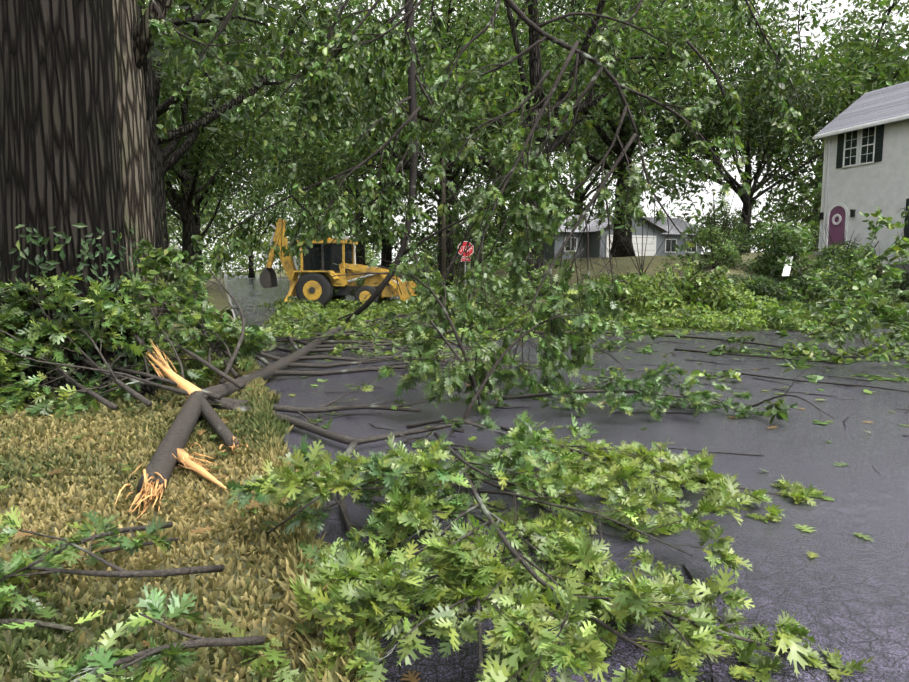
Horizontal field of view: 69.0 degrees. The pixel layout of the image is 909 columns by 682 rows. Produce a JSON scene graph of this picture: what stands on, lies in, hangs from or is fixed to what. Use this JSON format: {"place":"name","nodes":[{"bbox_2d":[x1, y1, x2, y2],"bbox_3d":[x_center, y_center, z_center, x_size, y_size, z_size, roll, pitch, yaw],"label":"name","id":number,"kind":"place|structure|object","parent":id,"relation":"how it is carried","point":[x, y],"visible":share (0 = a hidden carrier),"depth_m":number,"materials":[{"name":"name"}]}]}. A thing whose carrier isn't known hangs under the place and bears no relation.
{"place":"outdoors","nodes":[
{"label":"outdoors","id":0,"kind":"place"},
{"bbox_2d":[0,273,389,681],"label":"verge lawn","id":1,"kind":"structure","parent":0,"point":[219,302],"depth_m":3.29,"materials":[{"name":"yellow plant"}]},
{"bbox_2d":[0,0,173,404],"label":"oak trunks","id":2,"kind":"object","parent":1,"relation":"on","point":[74,145],"visible":0.69,"depth_m":7.60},
{"bbox_2d":[0,0,908,395],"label":"tree","id":3,"kind":"object","parent":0,"point":[826,88],"depth_m":34.65,"materials":[{"name":"green plant"}]},
{"bbox_2d":[145,0,908,271],"label":"sky","id":4,"kind":"structure","parent":0,"point":[708,197],"materials":[{"name":"white"}]},
{"bbox_2d":[224,273,908,681],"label":"road","id":5,"kind":"structure","parent":0,"point":[846,593],"depth_m":5.40,"materials":[{"name":"grey asphalt"}]},
{"bbox_2d":[224,279,234,320],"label":"kerb","id":6,"kind":"structure","parent":5,"relation":"on","point":[230,303],"depth_m":30.52,"materials":[{"name":"concrete"}]},
{"bbox_2d":[179,142,445,285],"bbox_3d":[-10.658,-7.201,40.368,21.154,9.000,0.677,2,6,15],"label":"utility pole","id":7,"kind":"object","parent":5,"relation":"on","point":[443,231],"visible":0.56,"depth_m":37.56,"materials":[{"name":"brown wood"}]},
{"bbox_2d":[259,218,428,306],"bbox_3d":[-4.893,-3.414,28.893,7.516,3.899,2.900,1,6,10],"label":"backhoe loader","id":8,"kind":"object","parent":5,"relation":"on","point":[312,284],"visible":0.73,"depth_m":28.29,"materials":[{"name":"paint"}]},
{"bbox_2d":[0,0,908,681],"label":"fallen branches","id":9,"kind":"object","parent":5,"relation":"on","point":[178,434],"visible":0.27,"depth_m":8.17,"materials":[{"name":"wood"}]},
{"bbox_2d":[115,339,248,520],"bbox_3d":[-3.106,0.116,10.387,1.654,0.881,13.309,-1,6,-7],"label":"splintered wood","id":10,"kind":"object","parent":9,"relation":"attached to","point":[185,459],"visible":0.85,"depth_m":4.83,"materials":[{"name":"beige wood"}]},
{"bbox_2d":[0,12,908,681],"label":"oak leaves","id":11,"kind":"object","parent":9,"relation":"attached to","point":[458,572],"visible":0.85,"depth_m":4.02,"materials":[{"name":"green plant"}]},
{"bbox_2d":[254,252,908,317],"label":"lawn","id":12,"kind":"structure","parent":0,"point":[623,263],"depth_m":34.56,"materials":[{"name":"green plant"}]},
{"bbox_2d":[458,241,473,295],"bbox_3d":[0.527,-3.283,31.548,0.750,2.925,0.081,0,6,-4],"label":"stop sign","id":13,"kind":"object","parent":12,"relation":"on","point":[471,249],"visible":0.54,"depth_m":31.41,"materials":[{"name":"metal"}]},
{"bbox_2d":[129,0,908,424],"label":"oak leaves","id":14,"kind":"object","parent":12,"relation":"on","point":[315,70],"visible":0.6,"depth_m":11.91,"materials":[{"name":"green plant"}]},
{"bbox_2d":[512,215,701,258],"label":"grey house","id":15,"kind":"structure","parent":12,"relation":"on","point":[658,231],"depth_m":55.95,"materials":[{"name":"white paint"}]},
{"bbox_2d":[618,189,908,290],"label":"shrub stems","id":16,"kind":"object","parent":12,"relation":"on","point":[703,252],"visible":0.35,"depth_m":28.41,"materials":[{"name":"green plant"}]},
{"bbox_2d":[782,256,792,275],"bbox_3d":[13.343,-3.011,26.467,0.250,0.832,1.019,4,7,34],"label":"white board","id":17,"kind":"object","parent":12,"relation":"on","point":[786,270],"visible":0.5,"depth_m":26.32,"materials":[{"name":"paint"}]},
{"bbox_2d":[812,81,908,273],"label":"white house","id":18,"kind":"structure","parent":12,"relation":"on","point":[866,157],"depth_m":30.39,"materials":[{"name":"stucco"},{"name":"shingle"},{"name":"glass"}]}
]}

